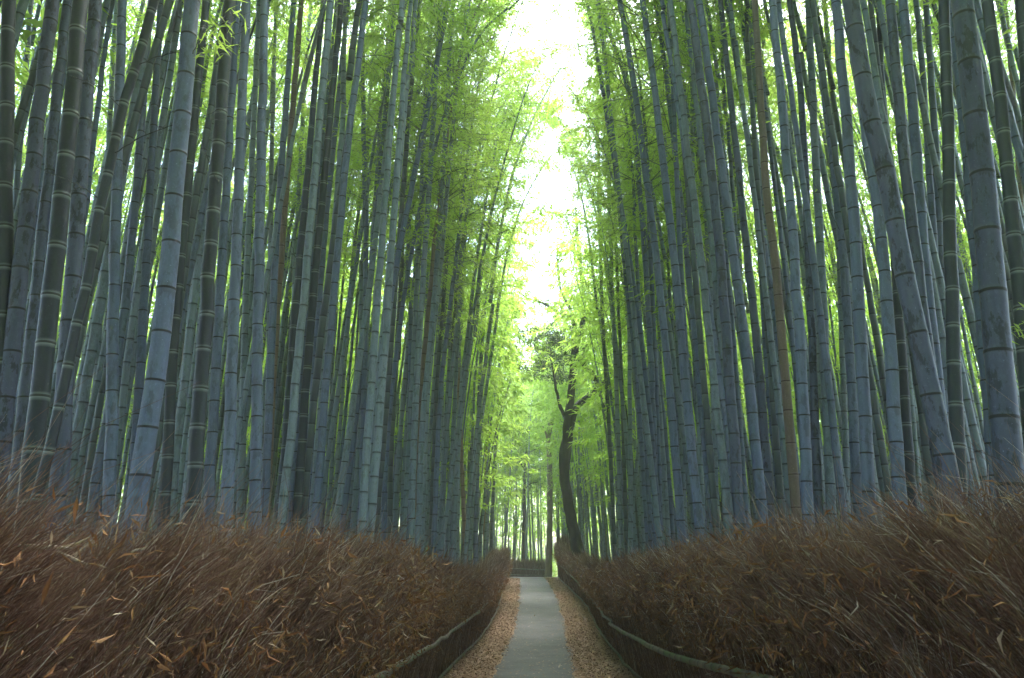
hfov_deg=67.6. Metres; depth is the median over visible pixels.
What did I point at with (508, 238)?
bamboo
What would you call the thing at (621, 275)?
bamboo
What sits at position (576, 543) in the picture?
crooked tree
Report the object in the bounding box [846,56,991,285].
bamboo
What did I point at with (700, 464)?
bamboo
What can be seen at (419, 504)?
bamboo
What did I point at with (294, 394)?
bamboo
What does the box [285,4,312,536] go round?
bamboo
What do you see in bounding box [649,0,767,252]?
bamboo
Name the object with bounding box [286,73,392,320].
bamboo
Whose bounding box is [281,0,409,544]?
bamboo
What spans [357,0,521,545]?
bamboo
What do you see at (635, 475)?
bamboo
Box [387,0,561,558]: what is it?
bamboo
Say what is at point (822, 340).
bamboo
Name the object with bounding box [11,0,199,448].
bamboo
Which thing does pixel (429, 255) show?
bamboo
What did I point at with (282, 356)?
bamboo
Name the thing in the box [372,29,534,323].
bamboo
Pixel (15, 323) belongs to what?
bamboo
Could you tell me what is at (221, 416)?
bamboo
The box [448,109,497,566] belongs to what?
bamboo
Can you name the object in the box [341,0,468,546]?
bamboo
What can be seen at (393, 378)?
bamboo
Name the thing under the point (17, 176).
bamboo
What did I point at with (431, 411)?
bamboo
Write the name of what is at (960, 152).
bamboo
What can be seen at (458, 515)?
bamboo
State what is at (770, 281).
bamboo
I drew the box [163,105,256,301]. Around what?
bamboo
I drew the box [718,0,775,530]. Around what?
bamboo
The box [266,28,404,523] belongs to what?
bamboo
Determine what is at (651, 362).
bamboo
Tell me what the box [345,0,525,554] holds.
bamboo
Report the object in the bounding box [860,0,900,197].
bamboo
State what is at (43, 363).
bamboo
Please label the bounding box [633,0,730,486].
bamboo
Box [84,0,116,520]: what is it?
bamboo
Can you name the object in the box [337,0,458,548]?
bamboo
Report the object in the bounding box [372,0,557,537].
bamboo
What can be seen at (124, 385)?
bamboo
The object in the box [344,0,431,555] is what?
bamboo
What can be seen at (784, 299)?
bamboo
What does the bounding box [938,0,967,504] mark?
bamboo
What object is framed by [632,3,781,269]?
bamboo
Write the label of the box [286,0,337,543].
bamboo
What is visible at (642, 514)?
bamboo
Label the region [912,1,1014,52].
bamboo
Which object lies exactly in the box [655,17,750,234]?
bamboo
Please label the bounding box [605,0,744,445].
bamboo
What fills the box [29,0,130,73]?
bamboo
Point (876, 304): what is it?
bamboo
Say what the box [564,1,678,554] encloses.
bamboo
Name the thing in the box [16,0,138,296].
bamboo
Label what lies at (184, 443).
bamboo
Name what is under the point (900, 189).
bamboo
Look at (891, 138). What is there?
bamboo
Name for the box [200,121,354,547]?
bamboo
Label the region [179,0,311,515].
bamboo
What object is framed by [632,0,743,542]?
bamboo
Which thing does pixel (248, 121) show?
bamboo
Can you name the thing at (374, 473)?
bamboo
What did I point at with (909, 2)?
bamboo
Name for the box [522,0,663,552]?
bamboo
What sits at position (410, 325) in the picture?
bamboo
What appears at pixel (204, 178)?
bamboo
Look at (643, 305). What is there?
bamboo
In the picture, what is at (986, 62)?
bamboo
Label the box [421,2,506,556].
bamboo
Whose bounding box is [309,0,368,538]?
bamboo
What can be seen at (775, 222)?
bamboo
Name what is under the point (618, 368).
bamboo
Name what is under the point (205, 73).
bamboo
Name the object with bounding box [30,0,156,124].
bamboo
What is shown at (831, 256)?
bamboo
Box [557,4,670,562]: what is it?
bamboo
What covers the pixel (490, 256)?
bamboo
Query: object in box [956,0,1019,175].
bamboo
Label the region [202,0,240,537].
bamboo
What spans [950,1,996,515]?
bamboo
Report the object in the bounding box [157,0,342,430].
bamboo
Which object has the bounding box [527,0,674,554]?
bamboo
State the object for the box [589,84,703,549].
bamboo
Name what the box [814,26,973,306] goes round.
bamboo
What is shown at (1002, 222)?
bamboo
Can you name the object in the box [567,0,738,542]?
bamboo
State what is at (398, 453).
bamboo
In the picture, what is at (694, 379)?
bamboo
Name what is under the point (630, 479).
bamboo
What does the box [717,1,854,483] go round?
bamboo
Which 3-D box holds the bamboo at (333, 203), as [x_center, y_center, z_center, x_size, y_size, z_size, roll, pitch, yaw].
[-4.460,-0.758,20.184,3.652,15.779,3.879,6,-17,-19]
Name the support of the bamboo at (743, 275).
on the ground
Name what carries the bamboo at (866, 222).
on the ground
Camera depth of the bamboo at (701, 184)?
13.06 m
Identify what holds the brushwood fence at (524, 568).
on the ground
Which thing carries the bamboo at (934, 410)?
on the ground
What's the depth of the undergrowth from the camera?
58.87 m
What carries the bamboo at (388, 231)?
on the ground
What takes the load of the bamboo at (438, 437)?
on the ground
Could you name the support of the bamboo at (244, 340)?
on the ground
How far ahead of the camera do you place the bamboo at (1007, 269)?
11.44 m
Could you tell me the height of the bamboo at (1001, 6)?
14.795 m
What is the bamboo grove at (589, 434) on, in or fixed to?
on the ground
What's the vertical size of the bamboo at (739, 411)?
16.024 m
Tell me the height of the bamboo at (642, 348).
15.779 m
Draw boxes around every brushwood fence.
[0,365,513,677]
[472,557,552,576]
[550,377,1023,677]
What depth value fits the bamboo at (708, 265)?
12.31 m
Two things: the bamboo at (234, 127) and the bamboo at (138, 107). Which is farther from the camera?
the bamboo at (234, 127)
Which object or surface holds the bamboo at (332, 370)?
on the ground
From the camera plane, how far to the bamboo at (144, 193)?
17.57 m
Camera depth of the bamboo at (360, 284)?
15.37 m
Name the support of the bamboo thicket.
on the ground
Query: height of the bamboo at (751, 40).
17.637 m
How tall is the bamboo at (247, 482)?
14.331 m
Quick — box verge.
[443,579,636,677]
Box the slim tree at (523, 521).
[502,414,556,560]
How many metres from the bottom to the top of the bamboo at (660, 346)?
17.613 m
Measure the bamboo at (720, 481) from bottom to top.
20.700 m
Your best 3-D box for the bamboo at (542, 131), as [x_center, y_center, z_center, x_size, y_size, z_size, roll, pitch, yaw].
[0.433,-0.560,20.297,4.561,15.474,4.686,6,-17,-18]
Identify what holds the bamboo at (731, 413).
on the ground
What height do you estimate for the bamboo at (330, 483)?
15.285 m
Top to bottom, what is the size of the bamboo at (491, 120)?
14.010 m
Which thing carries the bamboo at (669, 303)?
on the ground
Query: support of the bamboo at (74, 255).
on the ground
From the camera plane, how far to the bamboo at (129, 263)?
9.11 m
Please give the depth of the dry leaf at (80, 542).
2.00 m
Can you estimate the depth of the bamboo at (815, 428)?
9.42 m
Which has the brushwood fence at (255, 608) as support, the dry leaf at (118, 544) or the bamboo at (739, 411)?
the dry leaf at (118, 544)
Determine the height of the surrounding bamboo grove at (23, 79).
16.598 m
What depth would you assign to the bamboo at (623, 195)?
17.36 m
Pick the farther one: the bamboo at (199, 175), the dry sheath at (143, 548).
the bamboo at (199, 175)
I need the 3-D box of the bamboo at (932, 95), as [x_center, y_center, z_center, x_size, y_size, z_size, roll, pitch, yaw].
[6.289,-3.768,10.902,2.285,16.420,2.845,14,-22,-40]
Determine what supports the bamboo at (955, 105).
on the ground
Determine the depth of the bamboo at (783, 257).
12.14 m
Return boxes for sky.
[0,0,1018,566]
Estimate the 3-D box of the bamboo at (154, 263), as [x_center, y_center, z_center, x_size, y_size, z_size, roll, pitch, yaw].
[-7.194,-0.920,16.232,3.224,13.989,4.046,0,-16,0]
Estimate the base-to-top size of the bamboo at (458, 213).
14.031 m
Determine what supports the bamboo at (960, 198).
on the ground
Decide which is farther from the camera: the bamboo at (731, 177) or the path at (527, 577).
the path at (527, 577)
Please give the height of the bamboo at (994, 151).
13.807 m
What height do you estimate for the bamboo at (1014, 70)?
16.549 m
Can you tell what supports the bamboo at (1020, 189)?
on the ground
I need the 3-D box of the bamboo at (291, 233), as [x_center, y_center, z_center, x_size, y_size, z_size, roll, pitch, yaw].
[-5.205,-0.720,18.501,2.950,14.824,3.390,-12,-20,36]
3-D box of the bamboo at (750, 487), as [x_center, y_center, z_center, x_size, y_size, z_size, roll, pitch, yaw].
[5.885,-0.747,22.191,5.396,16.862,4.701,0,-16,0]
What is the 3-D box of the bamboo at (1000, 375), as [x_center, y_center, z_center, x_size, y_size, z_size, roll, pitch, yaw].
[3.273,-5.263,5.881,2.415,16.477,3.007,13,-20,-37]
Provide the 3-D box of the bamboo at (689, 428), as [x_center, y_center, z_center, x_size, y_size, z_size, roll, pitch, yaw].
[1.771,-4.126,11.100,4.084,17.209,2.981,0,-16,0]
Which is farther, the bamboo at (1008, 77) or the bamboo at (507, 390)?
the bamboo at (507, 390)
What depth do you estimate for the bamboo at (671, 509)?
15.12 m
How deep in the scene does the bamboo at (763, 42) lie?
13.23 m
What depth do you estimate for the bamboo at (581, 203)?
22.23 m
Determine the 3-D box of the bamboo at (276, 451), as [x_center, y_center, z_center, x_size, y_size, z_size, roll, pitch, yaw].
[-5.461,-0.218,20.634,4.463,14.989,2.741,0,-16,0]
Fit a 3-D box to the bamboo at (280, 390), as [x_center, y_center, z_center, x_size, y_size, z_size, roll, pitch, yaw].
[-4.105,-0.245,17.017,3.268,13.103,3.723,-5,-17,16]
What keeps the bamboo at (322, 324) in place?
on the ground
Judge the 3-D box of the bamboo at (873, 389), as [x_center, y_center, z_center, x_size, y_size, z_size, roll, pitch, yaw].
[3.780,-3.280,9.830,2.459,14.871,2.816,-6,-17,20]
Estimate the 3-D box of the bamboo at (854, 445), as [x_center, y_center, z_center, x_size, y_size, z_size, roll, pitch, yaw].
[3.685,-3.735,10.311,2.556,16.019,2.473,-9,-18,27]
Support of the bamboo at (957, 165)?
on the ground
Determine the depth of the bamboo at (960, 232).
18.41 m
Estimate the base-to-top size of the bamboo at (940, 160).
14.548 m
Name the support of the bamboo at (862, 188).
on the ground
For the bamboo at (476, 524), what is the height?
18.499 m
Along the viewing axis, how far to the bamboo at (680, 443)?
14.79 m
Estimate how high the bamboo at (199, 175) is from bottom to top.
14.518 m
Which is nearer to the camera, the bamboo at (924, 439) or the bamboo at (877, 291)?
the bamboo at (924, 439)
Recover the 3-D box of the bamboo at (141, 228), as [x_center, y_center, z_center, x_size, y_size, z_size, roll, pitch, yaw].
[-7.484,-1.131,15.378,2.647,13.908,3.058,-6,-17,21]
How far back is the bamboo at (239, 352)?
17.45 m
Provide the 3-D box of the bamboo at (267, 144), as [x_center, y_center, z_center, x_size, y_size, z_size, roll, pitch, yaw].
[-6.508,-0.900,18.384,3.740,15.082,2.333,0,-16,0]
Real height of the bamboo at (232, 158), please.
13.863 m
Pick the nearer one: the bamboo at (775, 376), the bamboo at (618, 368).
the bamboo at (775, 376)
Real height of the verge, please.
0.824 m
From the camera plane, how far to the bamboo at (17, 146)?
9.51 m
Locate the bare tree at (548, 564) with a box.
[542,403,554,576]
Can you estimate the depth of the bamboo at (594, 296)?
22.50 m
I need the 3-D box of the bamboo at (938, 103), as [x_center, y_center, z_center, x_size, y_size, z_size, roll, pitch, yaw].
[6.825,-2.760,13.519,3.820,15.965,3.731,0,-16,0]
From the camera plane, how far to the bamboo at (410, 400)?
13.23 m
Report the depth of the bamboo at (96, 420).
9.50 m
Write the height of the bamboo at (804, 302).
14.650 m
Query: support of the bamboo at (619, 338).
on the ground
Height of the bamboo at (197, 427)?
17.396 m
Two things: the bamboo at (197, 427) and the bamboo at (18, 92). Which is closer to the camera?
the bamboo at (197, 427)
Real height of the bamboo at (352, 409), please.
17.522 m
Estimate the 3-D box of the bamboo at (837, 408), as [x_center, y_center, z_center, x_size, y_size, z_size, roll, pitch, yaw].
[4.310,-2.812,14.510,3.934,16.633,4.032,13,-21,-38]
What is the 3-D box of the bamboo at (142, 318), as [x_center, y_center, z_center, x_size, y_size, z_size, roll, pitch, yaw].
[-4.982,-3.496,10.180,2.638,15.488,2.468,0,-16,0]
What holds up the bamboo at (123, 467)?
on the ground
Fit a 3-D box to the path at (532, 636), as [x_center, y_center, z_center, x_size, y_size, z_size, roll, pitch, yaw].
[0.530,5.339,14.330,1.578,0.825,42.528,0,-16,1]
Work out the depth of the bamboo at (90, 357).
8.70 m
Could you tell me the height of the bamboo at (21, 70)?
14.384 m
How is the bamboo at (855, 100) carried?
on the ground
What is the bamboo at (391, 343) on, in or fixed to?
on the ground
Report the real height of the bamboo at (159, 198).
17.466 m
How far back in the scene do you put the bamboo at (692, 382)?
17.14 m
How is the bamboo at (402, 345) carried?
on the ground
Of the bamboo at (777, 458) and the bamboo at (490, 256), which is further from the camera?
the bamboo at (490, 256)
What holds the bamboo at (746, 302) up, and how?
on the ground
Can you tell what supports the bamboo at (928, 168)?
on the ground
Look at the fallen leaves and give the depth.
14.62 m
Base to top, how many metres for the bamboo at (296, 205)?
13.695 m
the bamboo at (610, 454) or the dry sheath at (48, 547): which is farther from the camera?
the bamboo at (610, 454)
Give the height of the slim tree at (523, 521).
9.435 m
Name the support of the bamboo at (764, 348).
on the ground
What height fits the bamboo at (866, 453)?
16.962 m
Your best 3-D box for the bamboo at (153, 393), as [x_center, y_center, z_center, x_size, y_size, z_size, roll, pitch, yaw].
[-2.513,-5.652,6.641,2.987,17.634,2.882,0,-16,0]
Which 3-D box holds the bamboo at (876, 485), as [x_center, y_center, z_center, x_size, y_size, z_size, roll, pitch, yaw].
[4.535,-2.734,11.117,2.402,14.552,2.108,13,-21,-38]
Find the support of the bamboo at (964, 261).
on the ground
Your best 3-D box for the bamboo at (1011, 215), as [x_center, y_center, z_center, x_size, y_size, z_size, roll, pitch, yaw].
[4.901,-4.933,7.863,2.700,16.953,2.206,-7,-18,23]
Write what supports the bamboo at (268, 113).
on the ground
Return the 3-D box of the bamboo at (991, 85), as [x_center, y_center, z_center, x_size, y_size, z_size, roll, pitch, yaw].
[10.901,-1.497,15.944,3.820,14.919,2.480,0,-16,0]
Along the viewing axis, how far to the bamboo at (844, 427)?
11.92 m
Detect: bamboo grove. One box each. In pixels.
[0,0,937,130]
[21,78,1019,575]
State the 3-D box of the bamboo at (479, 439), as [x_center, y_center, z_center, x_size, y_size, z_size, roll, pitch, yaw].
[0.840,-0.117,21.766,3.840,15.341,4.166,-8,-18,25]
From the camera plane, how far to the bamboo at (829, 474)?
9.62 m
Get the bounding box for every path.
[493,578,576,677]
[510,577,542,577]
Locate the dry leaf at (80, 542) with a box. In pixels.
[43,537,88,555]
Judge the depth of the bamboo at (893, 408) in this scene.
6.61 m
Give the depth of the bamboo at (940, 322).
8.29 m
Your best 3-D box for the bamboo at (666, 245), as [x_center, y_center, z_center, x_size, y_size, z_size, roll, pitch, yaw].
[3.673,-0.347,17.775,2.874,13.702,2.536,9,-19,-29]
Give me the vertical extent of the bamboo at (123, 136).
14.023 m
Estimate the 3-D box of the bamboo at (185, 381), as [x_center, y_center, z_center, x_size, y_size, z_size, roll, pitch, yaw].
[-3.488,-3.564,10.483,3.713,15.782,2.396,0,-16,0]
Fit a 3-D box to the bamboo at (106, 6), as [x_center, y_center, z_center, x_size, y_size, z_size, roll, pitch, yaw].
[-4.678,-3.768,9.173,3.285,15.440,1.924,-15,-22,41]
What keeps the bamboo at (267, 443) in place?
on the ground
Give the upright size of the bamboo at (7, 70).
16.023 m
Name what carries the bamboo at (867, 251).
on the ground
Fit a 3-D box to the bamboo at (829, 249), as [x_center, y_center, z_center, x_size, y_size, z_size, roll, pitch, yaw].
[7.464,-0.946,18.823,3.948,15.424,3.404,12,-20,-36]
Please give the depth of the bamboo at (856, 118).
19.99 m
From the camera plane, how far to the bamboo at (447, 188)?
13.85 m
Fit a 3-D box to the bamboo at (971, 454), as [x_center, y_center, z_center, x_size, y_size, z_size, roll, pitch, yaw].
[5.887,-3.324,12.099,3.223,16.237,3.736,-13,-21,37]
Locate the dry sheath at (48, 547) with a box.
[18,544,69,550]
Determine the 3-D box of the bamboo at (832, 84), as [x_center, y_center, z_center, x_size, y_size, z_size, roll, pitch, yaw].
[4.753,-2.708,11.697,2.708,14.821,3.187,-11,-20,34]
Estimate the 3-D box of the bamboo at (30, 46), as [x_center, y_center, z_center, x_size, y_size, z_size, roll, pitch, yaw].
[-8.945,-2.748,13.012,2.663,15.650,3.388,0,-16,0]
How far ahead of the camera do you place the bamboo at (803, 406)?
7.87 m
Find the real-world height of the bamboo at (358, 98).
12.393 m
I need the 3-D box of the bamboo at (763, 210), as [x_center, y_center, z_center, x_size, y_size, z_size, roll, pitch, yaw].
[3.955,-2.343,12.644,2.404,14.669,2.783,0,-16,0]
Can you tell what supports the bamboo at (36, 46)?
on the ground
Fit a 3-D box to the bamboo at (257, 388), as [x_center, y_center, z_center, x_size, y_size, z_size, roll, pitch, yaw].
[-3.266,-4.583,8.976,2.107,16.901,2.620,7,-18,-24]
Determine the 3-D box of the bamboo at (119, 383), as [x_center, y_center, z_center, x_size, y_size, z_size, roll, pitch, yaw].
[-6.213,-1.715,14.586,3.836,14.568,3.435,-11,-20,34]
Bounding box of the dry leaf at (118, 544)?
[103,529,127,568]
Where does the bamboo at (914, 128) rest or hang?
on the ground
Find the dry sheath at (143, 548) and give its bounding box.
[130,543,147,557]
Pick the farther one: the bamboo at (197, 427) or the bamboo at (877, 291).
the bamboo at (877, 291)
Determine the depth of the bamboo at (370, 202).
18.98 m
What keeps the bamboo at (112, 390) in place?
on the ground
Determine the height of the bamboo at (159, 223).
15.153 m
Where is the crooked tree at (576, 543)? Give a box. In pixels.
[503,208,627,555]
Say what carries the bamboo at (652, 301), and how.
on the ground
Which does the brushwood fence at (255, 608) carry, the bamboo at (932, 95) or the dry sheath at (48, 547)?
the dry sheath at (48, 547)
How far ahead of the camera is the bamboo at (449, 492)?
16.60 m
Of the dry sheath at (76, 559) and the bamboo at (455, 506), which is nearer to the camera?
the dry sheath at (76, 559)
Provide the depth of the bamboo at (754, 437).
8.42 m
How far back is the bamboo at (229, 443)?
7.38 m
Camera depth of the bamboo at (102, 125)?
16.38 m
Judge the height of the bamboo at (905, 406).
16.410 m
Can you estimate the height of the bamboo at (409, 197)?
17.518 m
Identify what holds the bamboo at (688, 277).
on the ground
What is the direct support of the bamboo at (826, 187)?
on the ground
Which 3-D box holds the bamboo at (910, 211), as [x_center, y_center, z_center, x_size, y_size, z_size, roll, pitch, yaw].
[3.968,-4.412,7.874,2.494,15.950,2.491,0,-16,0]
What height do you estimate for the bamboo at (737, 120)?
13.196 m
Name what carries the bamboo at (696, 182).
on the ground
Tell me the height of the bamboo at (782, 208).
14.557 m
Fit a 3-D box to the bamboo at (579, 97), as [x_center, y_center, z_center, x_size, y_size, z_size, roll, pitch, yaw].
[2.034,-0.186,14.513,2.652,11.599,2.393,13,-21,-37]
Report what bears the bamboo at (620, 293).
on the ground
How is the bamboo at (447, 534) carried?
on the ground
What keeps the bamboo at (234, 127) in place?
on the ground
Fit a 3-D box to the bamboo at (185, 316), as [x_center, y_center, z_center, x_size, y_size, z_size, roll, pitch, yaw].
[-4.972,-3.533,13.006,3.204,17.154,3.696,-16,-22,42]
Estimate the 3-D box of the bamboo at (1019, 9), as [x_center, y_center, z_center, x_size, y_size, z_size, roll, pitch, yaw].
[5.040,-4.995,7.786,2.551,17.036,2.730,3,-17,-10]
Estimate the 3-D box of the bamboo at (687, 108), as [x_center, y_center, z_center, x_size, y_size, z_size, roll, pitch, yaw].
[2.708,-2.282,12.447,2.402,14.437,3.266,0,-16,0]
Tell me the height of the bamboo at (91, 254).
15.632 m
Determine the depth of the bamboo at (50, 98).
16.12 m
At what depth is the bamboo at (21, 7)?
7.87 m
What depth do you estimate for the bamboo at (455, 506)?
17.40 m
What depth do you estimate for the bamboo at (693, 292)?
15.92 m
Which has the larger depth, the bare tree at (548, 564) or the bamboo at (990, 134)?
the bare tree at (548, 564)
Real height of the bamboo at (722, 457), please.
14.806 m
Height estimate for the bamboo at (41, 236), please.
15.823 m
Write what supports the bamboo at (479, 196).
on the ground
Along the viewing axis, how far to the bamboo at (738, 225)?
16.27 m
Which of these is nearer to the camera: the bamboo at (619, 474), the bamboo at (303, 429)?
the bamboo at (303, 429)
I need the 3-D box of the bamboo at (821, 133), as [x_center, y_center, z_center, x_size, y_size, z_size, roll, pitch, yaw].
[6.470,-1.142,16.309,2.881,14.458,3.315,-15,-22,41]
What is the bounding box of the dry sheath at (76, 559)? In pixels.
[52,552,86,563]
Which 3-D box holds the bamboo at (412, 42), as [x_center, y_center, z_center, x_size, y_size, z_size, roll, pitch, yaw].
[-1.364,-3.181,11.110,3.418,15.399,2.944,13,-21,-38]
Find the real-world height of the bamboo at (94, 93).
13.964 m
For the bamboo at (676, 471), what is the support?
on the ground
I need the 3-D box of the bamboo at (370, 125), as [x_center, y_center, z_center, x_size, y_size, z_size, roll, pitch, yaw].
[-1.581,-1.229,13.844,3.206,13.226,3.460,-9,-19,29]
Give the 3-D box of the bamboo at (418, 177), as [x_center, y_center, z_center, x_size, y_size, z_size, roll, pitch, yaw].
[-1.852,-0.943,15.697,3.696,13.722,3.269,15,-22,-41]
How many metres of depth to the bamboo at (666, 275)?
17.90 m
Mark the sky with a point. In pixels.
(547, 33)
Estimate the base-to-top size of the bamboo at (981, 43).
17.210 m
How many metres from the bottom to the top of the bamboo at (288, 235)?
14.212 m
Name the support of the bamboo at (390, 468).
on the ground
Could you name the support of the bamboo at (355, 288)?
on the ground
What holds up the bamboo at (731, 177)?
on the ground
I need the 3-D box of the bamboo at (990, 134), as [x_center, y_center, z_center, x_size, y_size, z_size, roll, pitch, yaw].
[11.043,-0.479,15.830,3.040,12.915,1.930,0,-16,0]
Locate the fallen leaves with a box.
[442,577,633,677]
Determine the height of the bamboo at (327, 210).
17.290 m
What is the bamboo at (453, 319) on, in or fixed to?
on the ground
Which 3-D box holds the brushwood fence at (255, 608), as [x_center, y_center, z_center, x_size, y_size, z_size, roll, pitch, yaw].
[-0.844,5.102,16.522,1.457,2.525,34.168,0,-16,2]
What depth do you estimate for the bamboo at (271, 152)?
13.76 m
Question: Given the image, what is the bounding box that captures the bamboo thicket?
[0,0,1023,562]
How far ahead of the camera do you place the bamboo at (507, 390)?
28.73 m
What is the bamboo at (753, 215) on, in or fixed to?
on the ground
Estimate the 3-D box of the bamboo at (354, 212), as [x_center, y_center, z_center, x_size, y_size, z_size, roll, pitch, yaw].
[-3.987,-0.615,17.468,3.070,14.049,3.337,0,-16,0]
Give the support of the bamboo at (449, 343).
on the ground
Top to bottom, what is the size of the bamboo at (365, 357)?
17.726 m
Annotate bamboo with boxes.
[0,0,15,542]
[0,0,59,482]
[7,0,72,529]
[7,0,110,501]
[10,0,163,465]
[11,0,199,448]
[13,0,33,245]
[13,3,56,178]
[13,11,62,180]
[13,79,35,168]
[14,0,88,543]
[15,0,29,50]
[15,0,106,271]
[15,0,110,164]
[15,1,62,126]
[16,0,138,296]
[16,0,174,284]
[18,0,248,527]
[27,23,86,296]
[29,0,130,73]
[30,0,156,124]
[36,0,172,541]
[42,0,219,439]
[43,0,218,152]
[46,0,101,559]
[59,84,148,329]
[66,0,152,524]
[70,1,176,566]
[78,2,150,570]
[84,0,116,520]
[89,24,253,328]
[91,0,183,283]
[91,43,214,275]
[92,0,281,556]
[92,1,218,282]
[93,38,215,236]
[100,13,213,538]
[101,0,183,547]
[102,0,126,564]
[106,0,308,163]
[116,5,316,517]
[119,0,251,552]
[121,44,309,277]
[122,86,208,292]
[128,0,163,481]
[132,0,318,422]
[145,0,298,537]
[148,0,286,550]
[156,0,209,537]
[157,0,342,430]
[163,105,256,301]
[169,157,210,540]
[174,0,319,531]
[175,2,334,415]
[177,0,312,533]
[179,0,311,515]
[182,0,235,549]
[193,2,318,385]
[195,41,323,365]
[197,0,326,536]
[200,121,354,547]
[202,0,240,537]
[215,1,354,479]
[215,94,366,518]
[218,40,371,421]
[219,0,250,540]
[225,141,372,521]
[233,3,380,542]
[233,23,404,547]
[236,0,260,542]
[242,96,397,466]
[245,80,360,446]
[249,0,268,541]
[261,0,295,547]
[265,10,277,550]
[266,19,433,539]
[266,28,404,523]
[267,1,303,548]
[269,0,324,539]
[269,0,467,539]
[274,0,466,542]
[276,0,333,543]
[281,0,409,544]
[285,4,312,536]
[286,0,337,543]
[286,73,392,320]
[287,0,415,265]
[288,72,392,298]
[288,82,429,525]
[290,62,401,281]
[292,0,343,545]
[293,12,458,533]
[294,0,469,553]
[305,0,349,541]
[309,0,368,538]
[314,0,502,516]
[319,0,427,533]
[319,0,495,321]
[323,126,388,450]
[324,173,419,373]
[325,6,476,542]
[328,1,514,285]
[328,7,451,318]
[330,39,540,384]
[330,111,457,320]
[334,0,489,547]
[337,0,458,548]
[337,0,470,508]
[339,132,430,428]
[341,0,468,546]
[342,0,506,548]
[343,82,462,323]
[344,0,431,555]
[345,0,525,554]
[347,0,521,543]
[349,1,503,545]
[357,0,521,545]
[366,0,522,206]
[367,0,530,557]
[368,0,570,544]
[369,0,524,547]
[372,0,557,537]
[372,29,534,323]
[375,0,500,551]
[376,107,515,343]
[377,0,525,555]
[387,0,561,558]
[398,0,529,557]
[402,0,517,560]
[404,110,536,448]
[408,43,546,553]
[412,33,564,559]
[418,75,547,366]
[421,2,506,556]
[421,34,572,560]
[422,74,559,559]
[431,128,530,560]
[437,72,561,566]
[444,90,584,546]
[447,136,542,432]
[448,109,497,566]
[449,74,543,566]
[451,0,607,565]
[465,52,546,566]
[468,111,591,562]
[476,201,531,557]
[478,207,534,552]
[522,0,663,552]
[523,0,664,554]
[526,107,635,522]
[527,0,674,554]
[527,0,772,548]
[536,0,716,555]
[541,95,637,550]
[543,1,646,559]
[544,0,771,554]
[555,70,667,289]
[556,0,670,556]
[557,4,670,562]
[557,133,636,555]
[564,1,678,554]
[566,9,700,557]
[566,133,644,400]
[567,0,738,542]
[570,47,698,549]
[571,80,645,555]
[573,0,691,526]
[582,113,646,341]
[583,104,645,438]
[584,0,705,541]
[585,81,676,298]
[589,79,707,553]
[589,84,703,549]
[591,0,797,547]
[601,0,734,530]
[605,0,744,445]
[605,110,704,544]
[612,1,754,541]
[613,116,756,479]
[614,0,740,451]
[614,79,684,547]
[614,172,700,540]
[618,95,695,419]
[631,43,727,546]
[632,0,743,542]
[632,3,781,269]
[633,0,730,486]
[633,0,786,543]
[636,43,713,539]
[637,0,747,538]
[641,108,758,533]
[644,4,841,494]
[649,0,743,523]
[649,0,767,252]
[650,0,704,524]
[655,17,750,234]
[656,1,852,505]
[657,94,752,277]
[667,0,733,543]
[672,20,797,525]
[674,2,793,287]
[674,5,783,528]
[675,0,806,315]
[679,21,724,544]
[680,0,832,528]
[684,3,838,483]
[685,0,745,543]
[685,79,812,422]
[695,0,769,534]
[705,0,791,528]
[705,0,801,509]
[707,0,816,443]
[708,3,857,464]
[709,0,890,528]
[710,0,786,529]
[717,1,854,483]
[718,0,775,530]
[725,108,824,308]
[728,1,799,450]
[728,46,867,528]
[733,0,888,432]
[733,69,878,283]
[735,22,871,415]
[738,22,930,511]
[739,0,778,521]
[740,56,874,259]
[744,5,788,519]
[752,0,802,534]
[764,35,967,248]
[766,1,921,522]
[767,61,923,496]
[767,81,925,520]
[769,0,814,540]
[770,99,878,308]
[776,0,849,540]
[784,0,863,542]
[784,0,983,526]
[785,15,956,239]
[787,0,823,536]
[802,0,882,531]
[805,0,836,536]
[809,0,893,535]
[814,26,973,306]
[816,0,980,520]
[818,7,987,512]
[822,0,850,510]
[830,0,1013,318]
[830,0,1022,438]
[831,0,877,536]
[835,66,973,317]
[842,0,966,525]
[842,0,978,367]
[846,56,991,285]
[847,37,908,532]
[853,87,1014,308]
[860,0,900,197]
[863,0,1022,440]
[868,0,937,519]
[874,1,1021,425]
[876,15,918,521]
[884,6,1017,268]
[885,0,940,507]
[886,89,1016,267]
[890,12,1018,384]
[898,0,948,423]
[904,0,1020,112]
[907,0,1015,346]
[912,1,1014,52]
[913,0,948,422]
[920,0,1021,115]
[921,6,1018,186]
[922,100,971,302]
[923,0,945,333]
[925,44,1007,222]
[930,5,1016,194]
[931,0,1018,70]
[934,48,1017,216]
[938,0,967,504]
[950,0,1023,524]
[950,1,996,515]
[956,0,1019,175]
[976,20,997,147]
[981,0,1023,449]
[988,16,1017,221]
[1002,0,1023,210]
[1011,0,1023,343]
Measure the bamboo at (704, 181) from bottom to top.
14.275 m
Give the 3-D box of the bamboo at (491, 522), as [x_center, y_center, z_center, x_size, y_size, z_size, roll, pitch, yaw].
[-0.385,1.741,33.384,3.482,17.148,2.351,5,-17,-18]
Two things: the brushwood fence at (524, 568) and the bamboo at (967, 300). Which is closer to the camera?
the bamboo at (967, 300)
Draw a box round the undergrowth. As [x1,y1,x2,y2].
[118,471,615,576]
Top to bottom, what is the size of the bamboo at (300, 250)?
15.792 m
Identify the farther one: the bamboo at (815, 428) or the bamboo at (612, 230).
the bamboo at (612, 230)
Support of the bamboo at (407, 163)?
on the ground
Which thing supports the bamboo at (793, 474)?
on the ground
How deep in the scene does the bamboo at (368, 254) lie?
21.14 m

